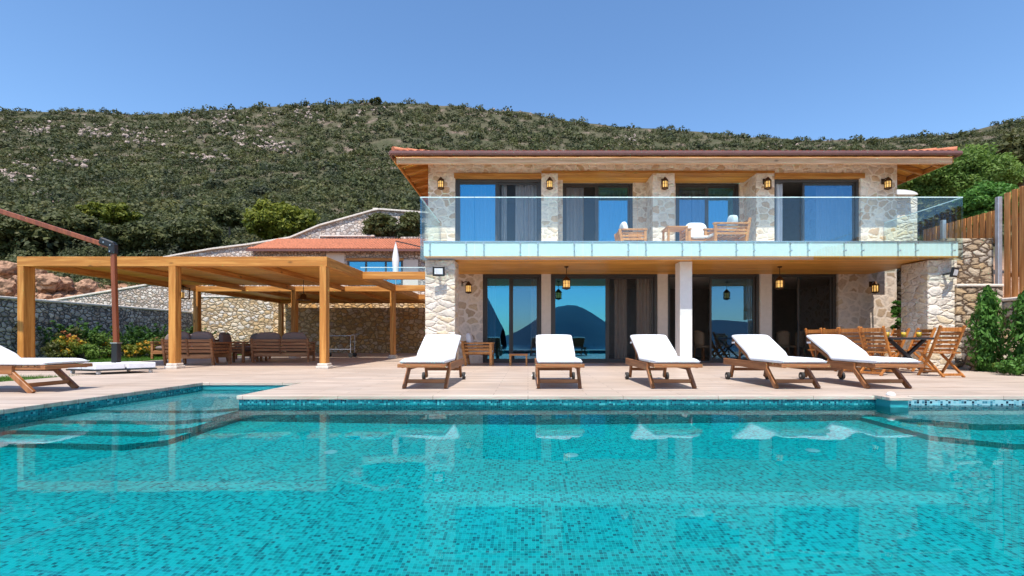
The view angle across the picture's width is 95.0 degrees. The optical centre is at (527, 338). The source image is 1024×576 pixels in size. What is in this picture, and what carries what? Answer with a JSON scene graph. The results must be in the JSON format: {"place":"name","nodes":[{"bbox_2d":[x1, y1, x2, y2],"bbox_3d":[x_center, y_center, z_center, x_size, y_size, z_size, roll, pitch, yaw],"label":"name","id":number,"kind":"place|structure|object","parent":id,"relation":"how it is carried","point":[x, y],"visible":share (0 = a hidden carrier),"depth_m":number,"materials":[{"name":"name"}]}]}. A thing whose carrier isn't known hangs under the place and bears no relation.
{"place":"outdoors","nodes":[
{"label":"outdoors","id":0,"kind":"place"},
{"bbox_2d":[0,354,241,381],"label":"lawn","id":1,"kind":"structure","parent":0,"point":[85,359],"depth_m":15.62,"materials":[{"name":"plant"}]},
{"bbox_2d":[37,324,65,357],"bbox_3d":[-16.986,0.187,16.559,1.339,1.465,1.044,0,0,21],"label":"palm plant","id":2,"kind":"object","parent":1,"relation":"on","point":[39,328],"visible":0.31,"depth_m":16.36,"materials":[{"name":"green plant"}]},
{"bbox_2d":[39,340,73,357],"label":"garden bush","id":3,"kind":"object","parent":1,"relation":"on","point":[52,346],"visible":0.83,"depth_m":15.79,"materials":[{"name":"green plant"}]},
{"bbox_2d":[49,335,89,357],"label":"garden bush","id":4,"kind":"object","parent":1,"relation":"on","point":[63,342],"visible":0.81,"depth_m":16.09,"materials":[{"name":"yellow plant"}]},
{"bbox_2d":[54,325,86,356],"bbox_3d":[-16.440,0.192,16.865,0.869,1.360,0.774,0,0,0],"label":"garden bush","id":5,"kind":"object","parent":1,"relation":"on","point":[73,330],"visible":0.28,"depth_m":16.80,"materials":[{"name":"green plant"}]},
{"bbox_2d":[50,317,102,357],"bbox_3d":[-16.686,0.056,17.110,1.457,1.728,1.256,0,0,18],"label":"palm plant","id":6,"kind":"object","parent":1,"relation":"on","point":[60,327],"visible":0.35,"depth_m":17.15,"materials":[{"name":"green plant"}]},
{"bbox_2d":[72,343,99,358],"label":"garden bush","id":7,"kind":"object","parent":1,"relation":"on","point":[88,349],"visible":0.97,"depth_m":16.36,"materials":[{"name":"green plant"}]},
{"bbox_2d":[67,322,111,353],"bbox_3d":[-16.327,0.146,17.518,1.364,1.548,1.203,0,0,-12],"label":"palm plant","id":8,"kind":"object","parent":1,"relation":"on","point":[93,331],"visible":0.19,"depth_m":17.44,"materials":[{"name":"green plant"}]},
{"bbox_2d":[0,296,191,358],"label":"garden wall","id":9,"kind":"structure","parent":1,"relation":"on","point":[66,313],"depth_m":17.53,"materials":[{"name":"stone"}]},
{"bbox_2d":[82,331,121,358],"bbox_3d":[-15.938,0.294,17.410,1.099,1.158,1.253,0,0,40],"label":"garden bush","id":10,"kind":"object","parent":1,"relation":"on","point":[99,338],"visible":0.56,"depth_m":17.38,"materials":[{"name":"green plant"}]},
{"bbox_2d":[97,338,122,357],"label":"garden bush","id":11,"kind":"object","parent":1,"relation":"on","point":[109,348],"visible":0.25,"depth_m":17.89,"materials":[{"name":"green plant"}]},
{"bbox_2d":[108,326,151,357],"bbox_3d":[-15.827,0.183,18.572,1.318,1.474,1.168,0,0,24],"label":"palm plant","id":12,"kind":"object","parent":1,"relation":"on","point":[130,338],"visible":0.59,"depth_m":18.63,"materials":[{"name":"green plant"}]},
{"bbox_2d":[121,343,148,357],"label":"garden bush","id":13,"kind":"object","parent":1,"relation":"on","point":[139,347],"visible":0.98,"depth_m":18.11,"materials":[{"name":"yellow plant"}]},
{"bbox_2d":[125,322,154,356],"bbox_3d":[-16.162,0.111,19.695,1.144,1.618,1.293,0,0,-2],"label":"palm plant","id":14,"kind":"object","parent":1,"relation":"on","point":[139,334],"visible":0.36,"depth_m":19.49,"materials":[{"name":"green plant"}]},
{"bbox_2d":[133,337,161,355],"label":"garden bush","id":15,"kind":"object","parent":1,"relation":"on","point":[146,343],"visible":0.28,"depth_m":18.97,"materials":[{"name":"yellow plant"}]},
{"bbox_2d":[142,323,168,339],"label":"palm plant","id":16,"kind":"object","parent":1,"relation":"on","point":[156,330],"visible":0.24,"depth_m":20.00,"materials":[{"name":"green plant"}]},
{"bbox_2d":[191,296,272,346],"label":"stone wall","id":17,"kind":"structure","parent":1,"relation":"on","point":[239,319],"depth_m":23.60,"materials":[{"name":"stone"}]},
{"bbox_2d":[0,102,1022,299],"bbox_3d":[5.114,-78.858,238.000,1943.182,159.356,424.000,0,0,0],"label":"hillside","id":18,"kind":"structure","parent":0,"point":[395,141],"depth_m":250.97,"materials":[{"name":"plant"}]},
{"bbox_2d":[0,277,16,296],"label":"boulder","id":19,"kind":"object","parent":18,"relation":"on","point":[8,288],"visible":0.92,"depth_m":26.67,"materials":[{"name":"stone"}]},
{"bbox_2d":[0,261,16,278],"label":"boulder","id":20,"kind":"object","parent":18,"relation":"on","point":[8,269],"visible":0.72,"depth_m":29.23,"materials":[{"name":"stone"}]},
{"bbox_2d":[0,215,56,253],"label":"tree","id":21,"kind":"object","parent":18,"relation":"on","point":[10,227],"visible":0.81,"depth_m":48.92,"materials":[{"name":"green plant"}]},
{"bbox_2d":[35,273,64,293],"bbox_3d":[-28.158,-3.208,27.564,1.258,1.360,1.514,0,0,-23],"label":"boulder","id":22,"kind":"object","parent":18,"relation":"on","point":[49,283],"visible":0.99,"depth_m":27.27,"materials":[{"name":"stone"}]},
{"bbox_2d":[0,282,110,298],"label":"bank rubble","id":23,"kind":"object","parent":18,"relation":"on","point":[58,294],"visible":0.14,"depth_m":27.84,"materials":[{"name":"stone"}]},
{"bbox_2d":[60,276,75,290],"bbox_3d":[-28.027,-3.322,28.399,0.923,0.903,1.080,0,0,0],"label":"boulder","id":24,"kind":"object","parent":23,"relation":"on","point":[69,283],"visible":0.65,"depth_m":28.30,"materials":[{"name":"stone"}]},
{"bbox_2d":[24,210,104,251],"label":"tree","id":25,"kind":"object","parent":18,"relation":"on","point":[84,224],"visible":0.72,"depth_m":50.62,"materials":[{"name":"green plant"}]},
{"bbox_2d":[0,254,139,291],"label":"bank scrub","id":26,"kind":"object","parent":18,"relation":"on","point":[75,278],"visible":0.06,"depth_m":33.97,"materials":[{"name":"stone"}]},
{"bbox_2d":[74,279,98,293],"bbox_3d":[-25.613,-2.983,27.165,0.920,0.962,0.948,0,0,16],"label":"boulder","id":27,"kind":"object","parent":18,"relation":"on","point":[84,286],"visible":0.91,"depth_m":26.99,"materials":[{"name":"stone"}]},
{"bbox_2d":[75,200,142,225],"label":"tree","id":28,"kind":"object","parent":18,"relation":"on","point":[111,214],"visible":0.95,"depth_m":61.03,"materials":[{"name":"green plant"}]},
{"bbox_2d":[94,220,169,251],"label":"tree","id":29,"kind":"object","parent":18,"relation":"on","point":[130,235],"visible":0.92,"depth_m":48.79,"materials":[{"name":"green plant"}]},
{"bbox_2d":[164,218,225,250],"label":"tree","id":30,"kind":"object","parent":18,"relation":"on","point":[199,234],"visible":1,"depth_m":49.04,"materials":[{"name":"green plant"}]},
{"bbox_2d":[205,205,244,237],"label":"tree","id":31,"kind":"object","parent":18,"relation":"on","point":[219,214],"visible":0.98,"depth_m":59.09,"materials":[{"name":"green plant"}]},
{"bbox_2d":[241,198,319,240],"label":"tree","id":32,"kind":"object","parent":18,"relation":"on","point":[282,219],"visible":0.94,"depth_m":50.37,"materials":[{"name":"green plant"}]},
{"bbox_2d":[163,208,427,256],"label":"sloping stone wall","id":33,"kind":"structure","parent":18,"relation":"on","point":[351,225],"depth_m":39.00,"materials":[{"name":"stone"}]},
{"bbox_2d":[246,238,427,293],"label":"guest house","id":34,"kind":"structure","parent":18,"relation":"on","point":[356,253],"depth_m":30.60,"materials":[{"name":"tile"}]},
{"bbox_2d":[347,261,402,284],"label":"window","id":35,"kind":"structure","parent":34,"relation":"in","point":[355,264],"depth_m":30.56,"materials":[{"name":"blue glass"}]},
{"bbox_2d":[320,235,427,238],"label":"terrace wall","id":36,"kind":"structure","parent":18,"relation":"on","point":[348,236],"depth_m":36.50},
{"bbox_2d":[360,212,397,236],"bbox_3d":[-11.642,-7.017,37.272,3.244,6.136,2.603,0,0,0],"label":"shrub","id":37,"kind":"object","parent":18,"relation":"on","point":[376,224],"visible":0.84,"depth_m":36.50,"materials":[{"name":"green plant"}]},
{"bbox_2d":[386,223,410,238],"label":"shrub","id":38,"kind":"object","parent":18,"relation":"on","point":[400,232],"visible":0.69,"depth_m":36.47,"materials":[{"name":"green plant"}]},
{"bbox_2d":[392,241,423,284],"bbox_3d":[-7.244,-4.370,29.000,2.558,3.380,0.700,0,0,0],"label":"closed parasol","id":39,"kind":"object","parent":18,"relation":"on","point":[395,259],"visible":0.55,"depth_m":28.91,"materials":[{"name":"fabric"}]},
{"bbox_2d":[397,211,427,236],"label":"shrub","id":40,"kind":"object","parent":18,"relation":"on","point":[410,221],"visible":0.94,"depth_m":37.08,"materials":[{"name":"green plant"}]},
{"bbox_2d":[0,103,831,202],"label":"hillside outcrop stones","id":41,"kind":"object","parent":18,"relation":"on","point":[153,140],"visible":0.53,"depth_m":233.52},
{"bbox_2d":[0,98,1023,258],"bbox_3d":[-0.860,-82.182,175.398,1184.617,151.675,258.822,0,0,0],"label":"hillside scrub","id":42,"kind":"object","parent":18,"relation":"on","point":[159,209],"visible":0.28,"depth_m":185.94,"materials":[{"name":"green plant"}]},
{"bbox_2d":[0,353,1023,413],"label":"terrace","id":43,"kind":"structure","parent":0,"point":[370,376],"depth_m":7.54,"materials":[{"name":"tile"}]},
{"bbox_2d":[0,345,92,392],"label":"sun lounger","id":44,"kind":"object","parent":43,"relation":"on","point":[11,362],"visible":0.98,"depth_m":6.32,"materials":[{"name":"fabric"}]},
{"bbox_2d":[0,209,156,374],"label":"cantilever parasol","id":45,"kind":"object","parent":43,"relation":"on","point":[115,363],"visible":0.95,"depth_m":9.84,"materials":[{"name":"metal"}]},
{"bbox_2d":[150,334,190,358],"bbox_3d":[-12.493,0.264,17.032,1.700,0.921,0.904,0,0,-8],"label":"sofa","id":46,"kind":"object","parent":43,"relation":"on","point":[156,349],"visible":0.15,"depth_m":16.54,"materials":[{"name":"brown wood"}]},
{"bbox_2d":[161,331,232,364],"bbox_3d":[-9.200,0.264,13.068,1.400,0.921,0.904,0,0,0],"label":"sofa","id":47,"kind":"object","parent":43,"relation":"on","point":[198,345],"visible":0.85,"depth_m":12.72,"materials":[{"name":"brown wood"}]},
{"bbox_2d":[17,257,424,368],"bbox_3d":[-7.535,-0.620,17.350,9.330,2.680,12.400,0,0,0],"label":"pergola","id":48,"kind":"object","parent":43,"relation":"on","point":[229,276],"visible":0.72,"depth_m":12.85,"materials":[{"name":"brown wood"}]},
{"bbox_2d":[214,332,250,362],"bbox_3d":[-9.018,0.264,14.395,0.904,0.921,0.800,0,0,-10],"label":"armchair","id":49,"kind":"object","parent":43,"relation":"on","point":[226,337],"visible":0.67,"depth_m":14.12,"materials":[{"name":"brown wood"}]},
{"bbox_2d":[250,332,315,362],"bbox_3d":[-7.575,0.264,14.569,1.650,0.921,0.904,0,0,-12],"label":"sofa","id":50,"kind":"object","parent":43,"relation":"on","point":[265,344],"visible":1,"depth_m":14.23,"materials":[{"name":"brown wood"}]},
{"bbox_2d":[329,334,358,356],"bbox_3d":[-7.248,0.263,18.200,1.283,0.914,0.470,0,0,0],"label":"serving cart","id":51,"kind":"object","parent":43,"relation":"on","point":[350,354],"visible":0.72,"depth_m":17.98,"materials":[{"name":"grey metal"}]},
{"bbox_2d":[273,303,424,352],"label":"stone wall","id":52,"kind":"structure","parent":43,"relation":"on","point":[369,323],"depth_m":23.58,"materials":[{"name":"stone"}]},
{"bbox_2d":[397,334,465,388],"bbox_3d":[-1.485,0.335,7.540,0.760,0.816,1.980,0,0,0],"label":"sun lounger","id":53,"kind":"object","parent":43,"relation":"on","point":[437,351],"visible":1,"depth_m":7.55,"materials":[{"name":"fabric"}]},
{"bbox_2d":[0,385,875,420],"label":"pool basin","id":54,"kind":"object","parent":43,"relation":"in","point":[20,414],"visible":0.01,"depth_m":5.94,"materials":[{"name":"teal tile"}]},
{"bbox_2d":[0,389,1023,575],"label":"water","id":55,"kind":"structure","parent":54,"relation":"in","point":[212,482],"depth_m":2.59,"materials":[{"name":"liquid"}]},
{"bbox_2d":[873,392,911,407],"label":"pool pier","id":56,"kind":"structure","parent":54,"relation":"on","point":[891,399],"depth_m":5.71,"materials":[{"name":"teal tile"}]},
{"bbox_2d":[908,400,1023,404],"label":"pool wall lining","id":57,"kind":"object","parent":54,"relation":"attached to","point":[966,402],"visible":0.11,"depth_m":5.90,"materials":[{"name":"blue tile"}]},
{"bbox_2d":[460,333,494,365],"bbox_3d":[-1.360,0.284,12.750,0.854,0.881,0.750,0,0,0],"label":"armchair","id":58,"kind":"object","parent":43,"relation":"on","point":[468,346],"visible":1,"depth_m":12.41,"materials":[{"name":"brown wood"}]},
{"bbox_2d":[532,334,584,388],"bbox_3d":[0.450,0.335,7.540,0.760,0.816,1.980,0,0,0],"label":"sun lounger","id":59,"kind":"object","parent":43,"relation":"on","point":[555,351],"visible":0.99,"depth_m":7.55,"materials":[{"name":"fabric"}]},
{"bbox_2d":[625,334,702,388],"bbox_3d":[2.100,0.335,7.540,0.760,0.816,1.980,0,0,0],"label":"sun lounger","id":60,"kind":"object","parent":43,"relation":"on","point":[656,352],"visible":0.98,"depth_m":7.54,"materials":[{"name":"fabric"}]},
{"bbox_2d":[389,146,962,368],"bbox_3d":[3.950,-2.821,16.169,15.400,7.081,10.462,0,0,0],"label":"villa","id":61,"kind":"object","parent":43,"relation":"on","point":[510,236],"visible":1,"depth_m":13.58,"materials":[{"name":"stone"}]},
{"bbox_2d":[432,266,444,275],"bbox_3d":[-2.099,-1.581,11.071,0.280,0.232,0.264,0,0,-6],"label":"floodlight","id":62,"kind":"object","parent":61,"relation":"attached to","point":[438,270],"visible":1,"depth_m":10.96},
{"bbox_2d":[455,179,540,240],"bbox_3d":[-0.854,-3.436,13.717,2.470,2.288,0.498,0,0,0],"label":"window","id":63,"kind":"structure","parent":61,"relation":"in","point":[476,219],"depth_m":13.74,"materials":[{"name":"glass"}]},
{"bbox_2d":[483,274,540,362],"bbox_3d":[-0.474,-0.600,14.096,1.738,2.640,0.296,0,0,0],"label":"window","id":64,"kind":"structure","parent":61,"relation":"in","point":[489,280],"depth_m":14.04,"materials":[{"name":"brown metal"}]},
{"bbox_2d":[562,266,570,289],"bbox_3d":[1.015,-1.600,12.400,0.217,0.620,0.217,0,0,19],"label":"pendant lantern","id":65,"kind":"object","parent":61,"relation":"hanging from","point":[566,280],"visible":1,"depth_m":12.33,"materials":[{"name":"black metal"}]},
{"bbox_2d":[563,183,632,240],"bbox_3d":[2.156,-3.518,14.548,2.247,2.452,0.599,0,0,0],"label":"window","id":66,"kind":"structure","parent":61,"relation":"in","point":[613,211],"depth_m":14.51,"materials":[{"name":"glass"}]},
{"bbox_2d":[551,274,656,362],"bbox_3d":[2.284,-0.600,14.248,3.210,2.640,0.600,0,0,0],"label":"window","id":67,"kind":"structure","parent":61,"relation":"in","point":[646,284],"depth_m":14.18,"materials":[{"name":"blue metal"}]},
{"bbox_2d":[614,222,647,240],"bbox_3d":[2.779,-2.718,12.750,0.764,0.862,0.720,0,0,0],"label":"armchair","id":68,"kind":"object","parent":61,"relation":"on","point":[623,233],"visible":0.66,"depth_m":12.43,"materials":[{"name":"brown wood"}]},
{"bbox_2d":[661,226,687,240],"bbox_3d":[3.844,-2.592,12.300,0.540,0.600,0.540,0,0,0],"label":"balcony table","id":69,"kind":"object","parent":61,"relation":"on","point":[669,229],"visible":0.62,"depth_m":12.15,"materials":[{"name":"brown wood"}]},
{"bbox_2d":[682,223,717,240],"bbox_3d":[4.611,-2.737,12.732,0.800,0.902,0.764,0,0,0],"label":"armchair","id":70,"kind":"object","parent":61,"relation":"on","point":[695,232],"visible":0.38,"depth_m":12.81,"materials":[{"name":"fabric"}]},
{"bbox_2d":[693,331,712,359],"bbox_3d":[5.641,0.215,15.186,0.544,0.955,0.500,0,0,-30],"label":"rattan chair","id":71,"kind":"object","parent":61,"relation":"on","point":[698,339],"visible":0.92,"depth_m":15.02,"materials":[{"name":"brown wicker"}]},
{"bbox_2d":[676,183,738,240],"bbox_3d":[5.548,-3.510,14.548,2.157,2.436,0.599,0,0,0],"label":"window","id":72,"kind":"structure","parent":61,"relation":"in","point":[706,211],"depth_m":14.78,"materials":[{"name":"blue glass"}]},
{"bbox_2d":[668,274,758,362],"bbox_3d":[5.570,-0.600,14.123,2.863,2.640,0.350,0,0,0],"label":"window","id":73,"kind":"structure","parent":61,"relation":"in","point":[752,279],"depth_m":14.04,"materials":[{"name":"brown metal"}]},
{"bbox_2d":[703,217,751,240],"bbox_3d":[5.120,-2.662,12.100,0.954,0.749,0.760,0,0,0],"label":"armchair","id":74,"kind":"object","parent":61,"relation":"on","point":[722,232],"visible":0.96,"depth_m":11.76,"materials":[{"name":"brown wood"}]},
{"bbox_2d":[763,177,771,189],"bbox_3d":[6.746,-4.371,13.251,0.196,0.380,0.297,0,0,0],"label":"wall lantern","id":75,"kind":"object","parent":61,"relation":"attached to","point":[767,182],"depth_m":13.15,"materials":[{"name":"black metal"}]},
{"bbox_2d":[775,266,783,289],"bbox_3d":[6.651,-1.600,12.400,0.217,0.620,0.217,0,0,-19],"label":"pendant lantern","id":76,"kind":"object","parent":61,"relation":"hanging from","point":[779,280],"visible":1,"depth_m":12.34,"materials":[{"name":"black metal"}]},
{"bbox_2d":[775,331,789,355],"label":"rattan chair","id":77,"kind":"object","parent":61,"relation":"on","point":[782,339],"visible":0.79,"depth_m":15.15,"materials":[{"name":"brown wicker"}]},
{"bbox_2d":[786,331,804,356],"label":"rattan chair","id":78,"kind":"object","parent":61,"relation":"on","point":[801,339],"visible":0.81,"depth_m":15.26,"materials":[{"name":"brown wicker"}]},
{"bbox_2d":[772,274,835,359],"bbox_3d":[8.190,-0.600,14.024,1.943,2.640,0.152,0,0,0],"label":"window","id":79,"kind":"structure","parent":61,"relation":"in","point":[832,277],"depth_m":14.00,"materials":[{"name":"brown metal"}]},
{"bbox_2d":[774,179,858,240],"bbox_3d":[8.385,-3.436,13.767,2.679,2.288,0.597,0,0,0],"label":"window","id":80,"kind":"structure","parent":61,"relation":"in","point":[833,215],"depth_m":13.99,"materials":[{"name":"glass"}]},
{"bbox_2d":[869,281,879,293],"bbox_3d":[10.141,-1.502,13.751,0.196,0.380,0.297,0,0,0],"label":"wall lantern","id":81,"kind":"object","parent":61,"relation":"attached to","point":[874,286],"depth_m":13.66,"materials":[{"name":"black metal"}]},
{"bbox_2d":[881,177,891,189],"bbox_3d":[10.126,-4.371,13.251,0.196,0.380,0.297,0,0,0],"label":"wall lantern","id":82,"kind":"object","parent":61,"relation":"attached to","point":[887,182],"depth_m":13.16,"materials":[{"name":"black metal"}]},
{"bbox_2d":[723,334,829,388],"bbox_3d":[3.880,0.335,7.540,0.760,0.816,1.980,0,0,0],"label":"sun lounger","id":83,"kind":"object","parent":43,"relation":"on","point":[762,352],"visible":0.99,"depth_m":7.52,"materials":[{"name":"fabric"}]},
{"bbox_2d":[804,328,824,357],"bbox_3d":[6.955,0.243,11.138,0.569,0.982,0.475,0,0,-26],"label":"folding chair","id":84,"kind":"object","parent":43,"relation":"on","point":[811,349],"visible":0.31,"depth_m":11.23,"materials":[{"name":"orange wood"}]},
{"bbox_2d":[819,327,838,371],"bbox_3d":[6.953,0.243,10.543,0.569,0.982,0.475,0,0,-14],"label":"folding chair","id":85,"kind":"object","parent":43,"relation":"on","point":[830,331],"visible":0.09,"depth_m":10.48,"materials":[{"name":"orange wood"}]},
{"bbox_2d":[838,327,875,371],"bbox_3d":[6.955,0.243,9.938,0.568,0.982,0.475,0,0,-26],"label":"folding chair","id":86,"kind":"object","parent":43,"relation":"on","point":[843,332],"visible":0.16,"depth_m":9.85,"materials":[{"name":"orange wood"}]},
{"bbox_2d":[798,334,923,388],"bbox_3d":[5.190,0.335,7.540,0.760,0.816,1.980,0,0,0],"label":"sun lounger","id":87,"kind":"object","parent":43,"relation":"on","point":[840,353],"visible":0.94,"depth_m":7.30,"materials":[{"name":"fabric"}]},
{"bbox_2d":[857,326,896,375],"bbox_3d":[6.955,0.243,9.338,0.568,0.982,0.475,0,0,-26],"label":"folding chair","id":88,"kind":"object","parent":43,"relation":"on","point":[872,351],"visible":0.79,"depth_m":9.28,"materials":[{"name":"orange wood"}]},
{"bbox_2d":[878,328,909,368],"bbox_3d":[8.678,0.243,11.200,0.568,0.982,0.475,0,0,0],"label":"folding chair","id":89,"kind":"object","parent":43,"relation":"on","point":[902,342],"visible":0.37,"depth_m":11.18,"materials":[{"name":"orange wood"}]},
{"bbox_2d":[849,337,939,373],"bbox_3d":[7.850,0.357,10.550,1.000,0.763,2.100,0,0,0],"label":"dining table","id":90,"kind":"object","parent":43,"relation":"on","point":[911,350],"visible":0.41,"depth_m":9.66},
{"bbox_2d":[890,300,900,357],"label":"climbing plant","id":91,"kind":"object","parent":43,"relation":"on","point":[895,310],"visible":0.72,"depth_m":13.19,"materials":[{"name":"green plant"}]},
{"bbox_2d":[897,327,936,371],"bbox_3d":[8.678,0.243,10.500,0.568,0.982,0.475,0,0,0],"label":"folding chair","id":92,"kind":"object","parent":43,"relation":"on","point":[929,332],"visible":0.54,"depth_m":10.35,"materials":[{"name":"orange wood"}]},
{"bbox_2d":[917,325,965,377],"bbox_3d":[7.900,0.243,8.972,0.475,0.982,0.568,0,0,0],"label":"folding chair","id":93,"kind":"object","parent":43,"relation":"on","point":[942,330],"visible":0.98,"depth_m":8.85,"materials":[{"name":"orange wood"}]},
{"bbox_2d":[897,238,992,357],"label":"retaining wall","id":94,"kind":"structure","parent":43,"relation":"on","point":[974,258],"depth_m":11.60,"materials":[{"name":"beige stone"}]},
{"bbox_2d":[923,211,994,242],"bbox_3d":[11.557,-2.730,13.400,0.215,1.100,3.600,0,0,0],"label":"stepped fence","id":95,"kind":"object","parent":94,"relation":"on","point":[978,226],"visible":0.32,"depth_m":12.37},
{"bbox_2d":[955,284,1019,370],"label":"step wall","id":96,"kind":"structure","parent":43,"relation":"on","point":[966,298],"depth_m":11.15,"materials":[{"name":"beige stone"}]},
{"bbox_2d":[964,284,1012,372],"bbox_3d":[10.085,-0.115,10.309,0.792,2.170,0.812,0,0,-30],"label":"conifer","id":97,"kind":"object","parent":43,"relation":"on","point":[987,316],"visible":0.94,"depth_m":10.21,"materials":[{"name":"green plant"}]},
{"bbox_2d":[994,352,1023,375],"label":"leafy plant","id":98,"kind":"object","parent":43,"relation":"on","point":[1009,368],"visible":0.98,"depth_m":9.14,"materials":[{"name":"green plant"}]},
{"bbox_2d":[1002,297,1017,327],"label":"planter wall","id":99,"kind":"structure","parent":43,"relation":"on","point":[1007,302],"depth_m":11.04,"materials":[{"name":"beige stone"}]},
{"bbox_2d":[995,186,1023,297],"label":"slatted fence","id":100,"kind":"object","parent":99,"relation":"on","point":[1014,217],"visible":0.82,"depth_m":11.25,"materials":[{"name":"wood"}]},
{"bbox_2d":[1000,290,1023,373],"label":"conifer","id":101,"kind":"object","parent":43,"relation":"on","point":[1017,318],"visible":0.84,"depth_m":9.65,"materials":[{"name":"green plant"}]},
{"bbox_2d":[0,0,1023,140],"label":"sky","id":102,"kind":"structure","parent":0,"point":[814,69],"materials":[{"name":"blue"}]},
{"bbox_3d":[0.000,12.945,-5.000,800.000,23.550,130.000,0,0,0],"label":"ground","id":103,"kind":"structure","parent":0,"visible":0},
{"bbox_2d":[51,284,291,310],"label":"ramp wall","id":104,"kind":"structure","parent":103,"relation":"on","point":[147,296],"depth_m":25.20,"materials":[{"name":"stone"}]},
{"bbox_2d":[897,198,916,240],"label":"stair wall","id":105,"kind":"structure","parent":103,"relation":"on","point":[906,228],"depth_m":15.50,"materials":[{"name":"stone"}]},
{"bbox_2d":[897,189,917,196],"bbox_3d":[12.005,-4.753,15.900,1.260,0.160,1.400,0,0,0],"label":"vault cap","id":106,"kind":"object","parent":105,"relation":"on","point":[905,193],"visible":0.2,"depth_m":15.20,"materials":[{"name":"white paint"}]},
{"bbox_2d":[917,200,957,240],"bbox_3d":[16.151,-2.169,18.908,2.034,6.985,1.865,0,0,-44],"label":"tree","id":107,"kind":"object","parent":103,"relation":"on","point":[931,218],"visible":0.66,"depth_m":18.44,"materials":[{"name":"green plant"}]},
{"bbox_2d":[897,142,1023,237],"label":"tree","id":108,"kind":"object","parent":103,"relation":"on","point":[968,167],"visible":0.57,"depth_m":19.69,"materials":[{"name":"green plant"}]},
{"bbox_2d":[952,180,1018,283],"bbox_3d":[17.614,-2.367,17.991,2.344,7.380,2.219,0,0,0],"label":"tree","id":109,"kind":"object","parent":103,"relation":"on","point":[977,200],"visible":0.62,"depth_m":17.57,"materials":[{"name":"green plant"}]},
{"bbox_2d":[988,126,1023,276],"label":"tree","id":110,"kind":"object","parent":103,"relation":"on","point":[1013,144],"visible":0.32,"depth_m":29.62,"materials":[{"name":"green plant"}]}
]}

